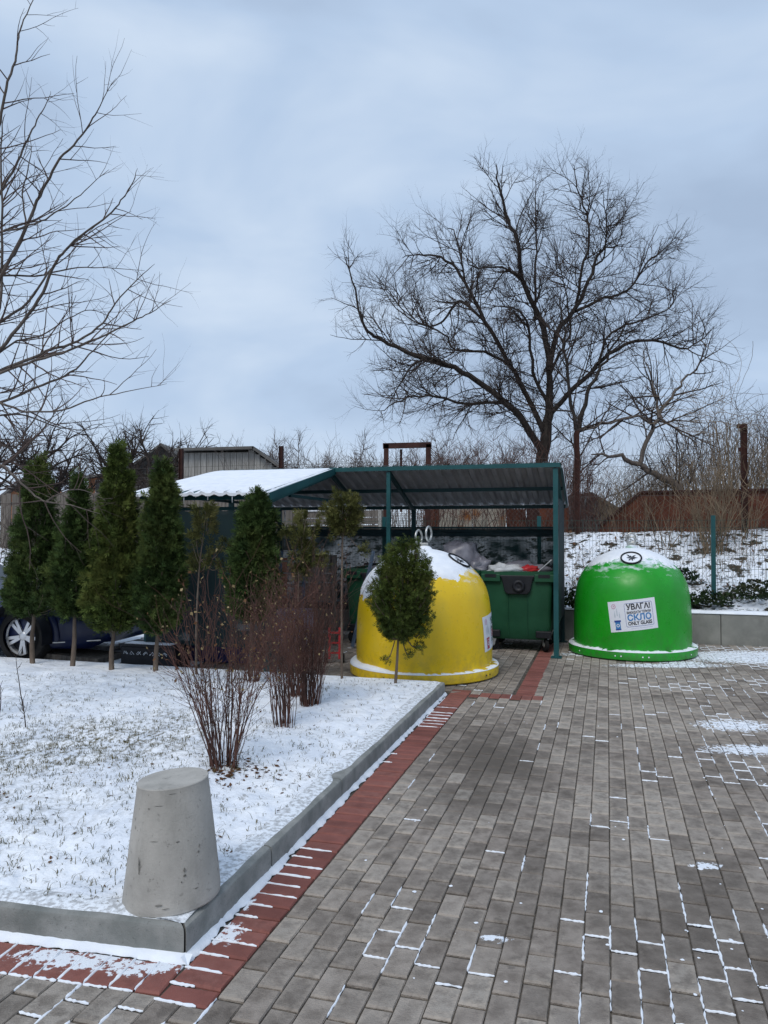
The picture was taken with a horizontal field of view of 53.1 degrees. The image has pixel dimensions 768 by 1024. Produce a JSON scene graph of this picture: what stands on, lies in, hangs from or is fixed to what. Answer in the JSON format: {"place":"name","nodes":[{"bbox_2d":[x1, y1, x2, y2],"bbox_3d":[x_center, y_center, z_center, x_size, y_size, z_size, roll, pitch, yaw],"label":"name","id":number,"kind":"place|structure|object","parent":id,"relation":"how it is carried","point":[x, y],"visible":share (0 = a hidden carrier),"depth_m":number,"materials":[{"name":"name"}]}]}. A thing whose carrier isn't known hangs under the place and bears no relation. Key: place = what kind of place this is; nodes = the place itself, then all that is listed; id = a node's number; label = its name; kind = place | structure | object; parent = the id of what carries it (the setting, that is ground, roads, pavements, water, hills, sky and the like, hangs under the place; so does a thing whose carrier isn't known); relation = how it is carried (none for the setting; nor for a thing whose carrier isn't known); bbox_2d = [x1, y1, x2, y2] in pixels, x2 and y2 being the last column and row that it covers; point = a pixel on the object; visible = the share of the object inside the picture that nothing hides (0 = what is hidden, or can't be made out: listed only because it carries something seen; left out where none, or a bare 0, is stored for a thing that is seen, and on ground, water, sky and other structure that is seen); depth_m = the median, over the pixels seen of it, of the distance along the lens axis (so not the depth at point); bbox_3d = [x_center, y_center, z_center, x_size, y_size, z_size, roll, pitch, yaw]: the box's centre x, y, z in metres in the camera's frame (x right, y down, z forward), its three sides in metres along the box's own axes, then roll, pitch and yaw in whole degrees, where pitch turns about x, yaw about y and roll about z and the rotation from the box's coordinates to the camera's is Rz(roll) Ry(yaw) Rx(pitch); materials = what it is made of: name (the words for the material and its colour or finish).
{"place":"outdoors","nodes":[
{"label":"outdoors","id":0,"kind":"place"},
{"bbox_2d":[0,634,205,666],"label":"snowy verge","id":1,"kind":"structure","parent":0,"point":[104,646],"depth_m":10.10,"materials":[{"name":"white snow"}]},
{"bbox_2d":[14,648,120,662],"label":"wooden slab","id":2,"kind":"structure","parent":1,"relation":"on","point":[89,655],"depth_m":9.01,"materials":[{"name":"black wood"}]},
{"bbox_2d":[0,564,143,658],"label":"parked car","id":3,"kind":"object","parent":1,"relation":"on","point":[51,634],"visible":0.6,"depth_m":8.95,"materials":[{"name":"black paint"}]},
{"bbox_2d":[119,639,189,666],"bbox_3d":[-2.635,1.648,8.876,0.740,0.300,0.380,0,-1,16],"label":"black storage box","id":4,"kind":"object","parent":1,"relation":"on","point":[136,652],"visible":0.74,"depth_m":8.73,"materials":[{"name":"plastic"}]},
{"bbox_2d":[190,645,260,662],"bbox_3d":[-1.928,1.613,9.340,0.780,0.359,0.435,0,-1,16],"label":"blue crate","id":5,"kind":"object","parent":1,"relation":"on","point":[223,658],"visible":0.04,"depth_m":9.15,"materials":[{"name":"plastic"}]},
{"bbox_2d":[0,657,429,903],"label":"lawn","id":6,"kind":"structure","parent":0,"point":[102,694],"depth_m":5.01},
{"bbox_2d":[10,647,22,710],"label":"bare sapling","id":7,"kind":"object","parent":6,"relation":"on","point":[19,682],"visible":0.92,"depth_m":6.01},
{"bbox_2d":[17,691,27,726],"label":"bare sapling","id":8,"kind":"object","parent":6,"relation":"on","point":[23,709],"visible":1,"depth_m":5.52,"materials":[{"name":"brown plant"}]},
{"bbox_2d":[0,449,60,663],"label":"thuja","id":9,"kind":"object","parent":6,"relation":"on","point":[17,598],"visible":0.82,"depth_m":8.29,"materials":[{"name":"green plant"}]},
{"bbox_2d":[37,466,96,665],"bbox_3d":[-3.314,0.589,8.244,0.663,2.189,0.709,0,-1,18],"label":"thuja","id":10,"kind":"object","parent":6,"relation":"on","point":[66,566],"visible":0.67,"depth_m":8.11,"materials":[{"name":"green plant"}]},
{"bbox_2d":[0,0,194,575],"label":"bare tree","id":11,"kind":"object","parent":6,"relation":"on","point":[4,268],"visible":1,"depth_m":5.66,"materials":[{"name":"brown plant"}]},
{"bbox_2d":[74,438,143,669],"bbox_3d":[-2.822,0.436,8.049,0.812,2.468,0.761,0,-1,0],"label":"thuja","id":12,"kind":"object","parent":6,"relation":"on","point":[106,576],"visible":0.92,"depth_m":7.90,"materials":[{"name":"green plant"}]},
{"bbox_2d":[126,455,189,670],"bbox_3d":[-2.332,0.520,7.985,0.672,2.271,0.660,0,-1,0],"label":"thuja","id":13,"kind":"object","parent":6,"relation":"on","point":[160,566],"visible":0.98,"depth_m":7.86,"materials":[{"name":"green plant"}]},
{"bbox_2d":[96,535,299,770],"bbox_3d":[-1.045,0.849,4.690,1.089,1.414,1.008,0,-1,0],"label":"red twig shrub","id":14,"kind":"object","parent":6,"relation":"on","point":[211,744],"visible":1,"depth_m":4.65,"materials":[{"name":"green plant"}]},
{"bbox_2d":[183,499,232,674],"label":"thuja","id":15,"kind":"object","parent":6,"relation":"on","point":[198,519],"visible":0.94,"depth_m":7.76,"materials":[{"name":"green plant"}]},
{"bbox_2d":[3,674,418,897],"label":"fallen leaves","id":16,"kind":"object","parent":6,"relation":"on","point":[221,778],"visible":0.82,"depth_m":4.56,"materials":[{"name":"brown plant"}]},
{"bbox_2d":[210,580,286,682],"bbox_3d":[-1.215,1.126,7.232,0.768,0.990,0.795,-1,-1,25],"label":"red twig shrub","id":17,"kind":"object","parent":6,"relation":"on","point":[251,660],"visible":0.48,"depth_m":7.23,"materials":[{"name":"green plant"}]},
{"bbox_2d":[217,485,285,673],"bbox_3d":[-1.309,0.684,7.682,0.676,1.945,0.645,0,-1,0],"label":"thuja","id":18,"kind":"object","parent":6,"relation":"on","point":[257,516],"visible":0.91,"depth_m":7.54,"materials":[{"name":"green plant"}]},
{"bbox_2d":[228,555,323,727],"bbox_3d":[-0.831,0.952,5.733,0.636,1.294,0.816,-1,-2,39],"label":"red twig shrub","id":19,"kind":"object","parent":6,"relation":"on","point":[283,689],"visible":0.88,"depth_m":5.66,"materials":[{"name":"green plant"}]},
{"bbox_2d":[229,562,339,696],"bbox_3d":[-0.800,1.009,6.678,0.939,1.184,0.995,0,-1,0],"label":"red twig shrub","id":20,"kind":"object","parent":6,"relation":"on","point":[292,685],"visible":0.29,"depth_m":6.61,"materials":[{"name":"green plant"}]},
{"bbox_2d":[276,508,333,676],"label":"thuja","id":21,"kind":"object","parent":6,"relation":"on","point":[304,529],"visible":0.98,"depth_m":7.67,"materials":[{"name":"green plant"}]},
{"bbox_2d":[250,519,393,706],"bbox_3d":[-0.488,0.828,6.350,1.209,1.553,1.170,0,-1,0],"label":"red twig shrub","id":22,"kind":"object","parent":6,"relation":"on","point":[305,701],"visible":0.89,"depth_m":6.28,"materials":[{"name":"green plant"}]},
{"bbox_2d":[318,486,370,678],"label":"thuja","id":23,"kind":"object","parent":6,"relation":"on","point":[336,522],"visible":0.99,"depth_m":7.59,"materials":[{"name":"green plant"}]},
{"bbox_2d":[365,533,439,682],"bbox_3d":[0.167,0.930,7.371,0.733,1.475,0.685,0,-1,0],"label":"thuja","id":24,"kind":"object","parent":6,"relation":"on","point":[402,593],"visible":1,"depth_m":7.24,"materials":[{"name":"green plant"}]},
{"bbox_2d":[324,627,344,661],"bbox_3d":[-0.593,1.594,9.199,0.240,0.421,0.120,0,-1,-1],"label":"red hand truck","id":25,"kind":"object","parent":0,"point":[338,643],"visible":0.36,"depth_m":9.18,"materials":[{"name":"metal"}]},
{"bbox_2d":[0,630,767,1023],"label":"pavement","id":26,"kind":"structure","parent":0,"point":[532,832],"depth_m":3.45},
{"bbox_2d":[273,551,305,646],"bbox_3d":[-1.267,1.181,10.405,0.395,1.305,0.250,0,-1,16],"label":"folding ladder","id":27,"kind":"object","parent":26,"relation":"on","point":[302,584],"visible":0.21,"depth_m":10.42,"materials":[{"name":"grey metal"}]},
{"bbox_2d":[274,607,313,651],"bbox_3d":[-1.154,1.519,9.854,0.420,0.550,0.400,0,-1,16],"label":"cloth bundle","id":28,"kind":"object","parent":26,"relation":"on","point":[290,622],"visible":0.12,"depth_m":9.70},
{"bbox_2d":[294,555,336,644],"bbox_3d":[-0.957,1.218,10.720,0.620,1.240,0.060,0,-1,16],"label":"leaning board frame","id":29,"kind":"object","parent":26,"relation":"on","point":[330,557],"visible":0.42,"depth_m":10.69,"materials":[{"name":"black wood"}]},
{"bbox_2d":[134,461,567,671],"bbox_3d":[-0.150,0.598,9.900,4.755,2.445,3.680,0,-1,16],"label":"bin shelter","id":30,"kind":"object","parent":26,"relation":"on","point":[519,485],"visible":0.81,"depth_m":10.50,"materials":[{"name":"teal paint"}]},
{"bbox_2d":[343,563,377,642],"bbox_3d":[0.013,1.303,11.060,0.970,1.086,1.074,0,-1,14],"label":"wheeled container","id":31,"kind":"object","parent":26,"relation":"on","point":[358,582],"visible":0.12,"depth_m":10.71,"materials":[{"name":"green plastic"}]},
{"bbox_2d":[351,551,374,646],"bbox_3d":[-0.285,1.172,10.417,0.362,1.288,0.045,1,-2,-32],"label":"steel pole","id":32,"kind":"object","parent":26,"relation":"on","point":[368,572],"visible":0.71,"depth_m":10.45,"materials":[{"name":"metal"}]},
{"bbox_2d":[350,526,498,685],"bbox_3d":[0.449,0.972,8.630,1.657,1.640,1.657,0,-1,3],"label":"yellow bell bin","id":33,"kind":"object","parent":26,"relation":"on","point":[458,642],"visible":0.69,"depth_m":8.02,"materials":[{"name":"plastic"}]},
{"bbox_2d":[481,565,553,651],"bbox_3d":[1.867,1.289,10.438,0.970,1.086,1.074,0,-1,16],"label":"wheeled container","id":34,"kind":"object","parent":26,"relation":"on","point":[521,604],"visible":0.84,"depth_m":9.99,"materials":[{"name":"green plastic"}]},
{"bbox_2d":[487,562,522,571],"bbox_3d":[1.630,0.782,10.242,0.649,0.234,0.458,0,-1,0],"label":"rubbish bag","id":35,"kind":"object","parent":34,"relation":"in","point":[499,567],"visible":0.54,"depth_m":10.11,"materials":[{"name":"white plastic"}]},
{"bbox_2d":[505,559,552,571],"bbox_3d":[1.866,0.843,10.521,0.844,0.385,0.820,0,-1,0],"label":"rubbish bag","id":36,"kind":"object","parent":34,"relation":"in","point":[520,563],"visible":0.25,"depth_m":10.32,"materials":[{"name":"plastic"}]},
{"bbox_2d":[521,564,539,571],"bbox_3d":[1.937,0.765,10.224,0.315,0.142,0.261,1,-1,-25],"label":"rubbish bag","id":37,"kind":"object","parent":36,"relation":"on","point":[527,567],"visible":0.57,"depth_m":10.13,"materials":[{"name":"red plastic"}]},
{"bbox_2d":[569,532,697,661],"bbox_3d":[3.225,1.043,10.009,1.598,1.560,1.598,0,-1,18],"label":"green bell bin","id":38,"kind":"object","parent":26,"relation":"on","point":[632,602],"visible":1,"depth_m":9.43,"materials":[{"name":"plastic"}]},
{"bbox_3d":[0.970,1.299,10.865,0.970,1.086,1.074,0,-1,17],"label":"wheeled container","id":39,"kind":"object","parent":26,"relation":"on","visible":0},
{"bbox_2d":[443,539,480,565],"bbox_3d":[1.051,0.649,10.684,0.651,0.532,0.584,0,-1,0],"label":"rubbish bag","id":40,"kind":"object","parent":39,"relation":"in","point":[468,552],"visible":0.48,"depth_m":10.50,"materials":[{"name":"grey plastic"}]},
{"bbox_2d":[471,555,490,576],"bbox_3d":[1.299,0.755,10.574,0.390,0.338,0.477,0,-1,16],"label":"rubbish bag","id":41,"kind":"object","parent":39,"relation":"in","point":[481,563],"visible":0.43,"depth_m":10.41,"materials":[{"name":"grey plastic"}]},
{"bbox_2d":[0,528,767,610],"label":"embankment","id":42,"kind":"structure","parent":0,"point":[739,604],"depth_m":12.77,"materials":[{"name":"white plant"}]},
{"bbox_2d":[0,410,49,492],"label":"bare tree","id":43,"kind":"object","parent":42,"relation":"on","point":[13,469],"visible":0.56,"depth_m":19.19,"materials":[{"name":"brown plant"}]},
{"bbox_2d":[0,466,89,520],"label":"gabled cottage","id":44,"kind":"structure","parent":42,"relation":"on","point":[7,491],"depth_m":28.01,"materials":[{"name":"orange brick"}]},
{"bbox_2d":[0,426,95,494],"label":"bare tree","id":45,"kind":"object","parent":42,"relation":"on","point":[62,478],"visible":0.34,"depth_m":20.95,"materials":[{"name":"brown plant"}]},
{"bbox_2d":[0,383,110,491],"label":"bare tree","id":46,"kind":"object","parent":42,"relation":"on","point":[54,451],"visible":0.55,"depth_m":20.11,"materials":[{"name":"brown plant"}]},
{"bbox_2d":[47,442,101,498],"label":"bare tree","id":47,"kind":"object","parent":42,"relation":"on","point":[95,483],"visible":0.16,"depth_m":23.60,"materials":[{"name":"brown plant"}]},
{"bbox_2d":[83,473,100,499],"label":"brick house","id":48,"kind":"structure","parent":42,"relation":"on","point":[94,479],"depth_m":29.97,"materials":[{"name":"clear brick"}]},
{"bbox_2d":[0,490,188,562],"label":"scrub","id":49,"kind":"object","parent":42,"relation":"on","point":[9,529],"visible":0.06,"depth_m":15.97,"materials":[{"name":"brown plant"}]},
{"bbox_2d":[71,404,168,497],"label":"bare tree","id":50,"kind":"object","parent":42,"relation":"on","point":[99,458],"visible":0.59,"depth_m":21.95,"materials":[{"name":"brown plant"}]},
{"bbox_2d":[77,417,181,490],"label":"bare tree","id":51,"kind":"object","parent":42,"relation":"on","point":[90,457],"visible":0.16,"depth_m":22.20,"materials":[{"name":"brown plant"}]},
{"bbox_2d":[0,493,308,547],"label":"wooden fence","id":52,"kind":"object","parent":42,"relation":"on","point":[6,499],"visible":0.04,"depth_m":16.37,"materials":[{"name":"wood"}]},
{"bbox_2d":[134,443,178,488],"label":"bare tree","id":53,"kind":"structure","parent":42,"relation":"on","point":[160,452],"depth_m":24.04,"materials":[{"name":"brown plant"}]},
{"bbox_2d":[97,405,220,488],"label":"bare tree","id":54,"kind":"object","parent":42,"relation":"on","point":[149,462],"visible":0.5,"depth_m":20.92,"materials":[{"name":"brown plant"}]},
{"bbox_2d":[175,446,285,520],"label":"board shed","id":55,"kind":"structure","parent":42,"relation":"on","point":[196,459],"depth_m":20.01,"materials":[{"name":"grey wood"}]},
{"bbox_2d":[226,430,290,467],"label":"bare tree","id":56,"kind":"object","parent":42,"relation":"on","point":[271,456],"visible":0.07,"depth_m":25.70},
{"bbox_2d":[264,428,338,468],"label":"bare tree","id":57,"kind":"object","parent":42,"relation":"on","point":[286,457],"visible":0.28,"depth_m":27.98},
{"bbox_2d":[284,445,359,468],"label":"bare tree","id":58,"kind":"object","parent":42,"relation":"on","point":[328,457],"visible":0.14,"depth_m":30.01,"materials":[{"name":"brown plant"}]},
{"bbox_2d":[293,510,382,526],"bbox_3d":[-1.008,0.254,16.371,2.306,0.620,0.090,0,-1,16],"label":"plank barrier","id":59,"kind":"object","parent":42,"relation":"on","point":[376,513],"visible":0.05,"depth_m":16.19,"materials":[{"name":"wood"}]},
{"bbox_2d":[305,426,389,467],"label":"bare tree","id":60,"kind":"object","parent":42,"relation":"on","point":[355,460],"visible":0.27,"depth_m":25.57,"materials":[{"name":"brown plant"}]},
{"bbox_2d":[341,446,411,524],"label":"bare tree","id":61,"kind":"object","parent":42,"relation":"on","point":[376,461],"visible":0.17,"depth_m":27.91,"materials":[{"name":"brown plant"}]},
{"bbox_2d":[211,417,585,526],"bbox_3d":[0.580,-0.851,22.789,12.903,3.021,8.931,0,-1,0],"label":"scrub","id":62,"kind":"object","parent":42,"relation":"on","point":[361,463],"visible":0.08,"depth_m":20.54,"materials":[{"name":"brown plant"}]},
{"bbox_2d":[366,435,439,512],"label":"bare tree","id":63,"kind":"object","parent":42,"relation":"on","point":[411,458],"visible":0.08,"depth_m":30.01,"materials":[{"name":"brown plant"}]},
{"bbox_2d":[383,442,430,526],"bbox_3d":[0.397,-0.404,13.251,0.835,1.593,0.162,0,-1,0],"label":"steel portal","id":64,"kind":"object","parent":42,"relation":"on","point":[388,446],"visible":0.61,"depth_m":13.19,"materials":[{"name":"brown metal"}]},
{"bbox_2d":[391,513,424,526],"bbox_3d":[0.477,0.243,15.867,0.780,0.428,0.010,0,-1,16],"label":"grid panel","id":65,"kind":"object","parent":42,"relation":"on","point":[400,520],"visible":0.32,"depth_m":15.87,"materials":[{"name":"grey metal"}]},
{"bbox_2d":[102,424,767,533],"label":"chain link fence","id":66,"kind":"object","parent":42,"relation":"on","point":[742,450],"visible":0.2,"depth_m":14.42,"materials":[{"name":"grey metal"}]},
{"bbox_2d":[135,515,767,601],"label":"fence","id":67,"kind":"object","parent":42,"relation":"on","point":[713,541],"visible":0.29,"depth_m":11.24,"materials":[{"name":"metal"}]},
{"bbox_2d":[417,427,494,464],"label":"bare tree","id":68,"kind":"object","parent":42,"relation":"on","point":[431,439],"visible":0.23,"depth_m":25.99,"materials":[{"name":"brown plant"}]},
{"bbox_2d":[452,432,531,505],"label":"bare tree","id":69,"kind":"object","parent":42,"relation":"on","point":[499,451],"visible":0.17,"depth_m":28.04,"materials":[{"name":"brown plant"}]},
{"bbox_2d":[424,508,567,532],"bbox_3d":[2.239,0.191,15.564,2.915,0.610,0.012,0,-1,16],"label":"rusty sheet fence","id":70,"kind":"object","parent":42,"relation":"on","point":[467,523],"visible":0.19,"depth_m":15.56,"materials":[{"name":"orange metal"}]},
{"bbox_2d":[382,420,626,532],"bbox_3d":[2.631,-0.674,15.979,5.428,2.378,3.398,0,-1,0],"label":"scrub","id":71,"kind":"object","parent":42,"relation":"on","point":[571,503],"visible":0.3,"depth_m":15.54,"materials":[{"name":"brown plant"}]},
{"bbox_2d":[314,124,753,504],"bbox_3d":[3.264,-4.322,17.872,9.788,9.896,4.952,0,-1,0],"label":"bare tree","id":72,"kind":"object","parent":42,"relation":"on","point":[545,430],"visible":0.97,"depth_m":17.81,"materials":[{"name":"brown plant"}]},
{"bbox_2d":[564,588,575,608],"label":"evergreen bush","id":73,"kind":"object","parent":42,"relation":"on","point":[571,594],"visible":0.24,"depth_m":10.90,"materials":[{"name":"green plant"}]},
{"bbox_2d":[567,492,617,531],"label":"grey shed","id":74,"kind":"structure","parent":42,"relation":"on","point":[593,510],"depth_m":20.00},
{"bbox_2d":[503,262,736,531],"bbox_3d":[5.396,-2.495,17.216,5.231,6.184,2.543,0,-1,-12],"label":"bare tree","id":75,"kind":"object","parent":42,"relation":"on","point":[581,415],"visible":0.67,"depth_m":17.09,"materials":[{"name":"brown plant"}]},
{"bbox_2d":[554,314,745,498],"bbox_3d":[5.328,-1.839,15.592,3.862,4.520,2.435,1,-1,-23],"label":"bare tree","id":76,"kind":"object","parent":42,"relation":"on","point":[657,399],"visible":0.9,"depth_m":15.50,"materials":[{"name":"brown plant"}]},
{"bbox_2d":[565,582,754,609],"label":"ivy leaves","id":77,"kind":"object","parent":42,"relation":"on","point":[707,587],"visible":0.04,"depth_m":11.05,"materials":[{"name":"green plant"}]},
{"bbox_2d":[564,514,767,590],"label":"dry stalks","id":78,"kind":"object","parent":42,"relation":"on","point":[742,551],"visible":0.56,"depth_m":12.31,"materials":[{"name":"brown plant"}]},
{"bbox_2d":[564,526,767,586],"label":"leaf litter","id":79,"kind":"object","parent":42,"relation":"on","point":[570,531],"visible":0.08,"depth_m":13.51,"materials":[{"name":"brown plant"}]},
{"bbox_2d":[566,399,767,531],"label":"thicket stems","id":80,"kind":"object","parent":42,"relation":"on","point":[633,493],"visible":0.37,"depth_m":15.49,"materials":[{"name":"brown plant"}]},
{"bbox_2d":[598,488,767,532],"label":"rust brown wall","id":81,"kind":"structure","parent":42,"relation":"on","point":[762,494],"depth_m":15.00,"materials":[{"name":"metal"}]},
{"bbox_2d":[598,369,767,507],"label":"thicket stems","id":82,"kind":"object","parent":42,"relation":"on","point":[712,452],"visible":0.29,"depth_m":16.80,"materials":[{"name":"brown plant"}]},
{"bbox_2d":[679,566,700,580],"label":"evergreen bush","id":83,"kind":"object","parent":42,"relation":"on","point":[684,573],"visible":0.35,"depth_m":11.70,"materials":[{"name":"green plant"}]},
{"bbox_2d":[626,456,767,551],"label":"tall weed stems","id":84,"kind":"object","parent":42,"relation":"on","point":[741,517],"visible":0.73,"depth_m":13.18,"materials":[{"name":"brown plant"}]},
{"bbox_2d":[633,339,767,531],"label":"bare tree","id":85,"kind":"object","parent":42,"relation":"on","point":[718,433],"visible":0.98,"depth_m":13.29,"materials":[{"name":"brown plant"}]},
{"bbox_2d":[690,589,731,605],"bbox_3d":[4.584,1.203,10.877,0.661,0.262,0.445,0,-1,0],"label":"evergreen bush","id":86,"kind":"object","parent":42,"relation":"on","point":[704,598],"visible":0.96,"depth_m":10.80,"materials":[{"name":"green plant"}]},
{"bbox_2d":[670,439,767,557],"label":"tall weed stems","id":87,"kind":"object","parent":42,"relation":"on","point":[715,494],"visible":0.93,"depth_m":12.72,"materials":[{"name":"brown plant"}]},
{"bbox_2d":[723,578,767,600],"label":"evergreen bush","id":88,"kind":"object","parent":42,"relation":"on","point":[763,592],"visible":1,"depth_m":10.84,"materials":[{"name":"green plant"}]},
{"bbox_2d":[0,0,767,526],"label":"sky","id":89,"kind":"structure","parent":0,"point":[265,122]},
{"label":"ground","id":90,"kind":"structure","parent":0,"visible":0},
{"bbox_2d":[0,681,444,952],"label":"kerb","id":91,"kind":"structure","parent":90,"relation":"on","point":[246,865],"depth_m":3.14,"materials":[{"name":"concrete"}]},
{"bbox_2d":[122,767,219,917],"bbox_3d":[-0.857,1.317,3.112,0.384,0.496,0.386,0,-1,0],"label":"concrete bollard","id":92,"kind":"object","parent":91,"relation":"on","point":[172,867],"visible":1,"depth_m":2.98,"materials":[{"name":"grey concrete"}]},
{"bbox_2d":[311,606,767,646],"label":"retaining wall","id":93,"kind":"structure","parent":90,"relation":"on","point":[730,627],"depth_m":10.63,"materials":[{"name":"concrete"}]}
]}

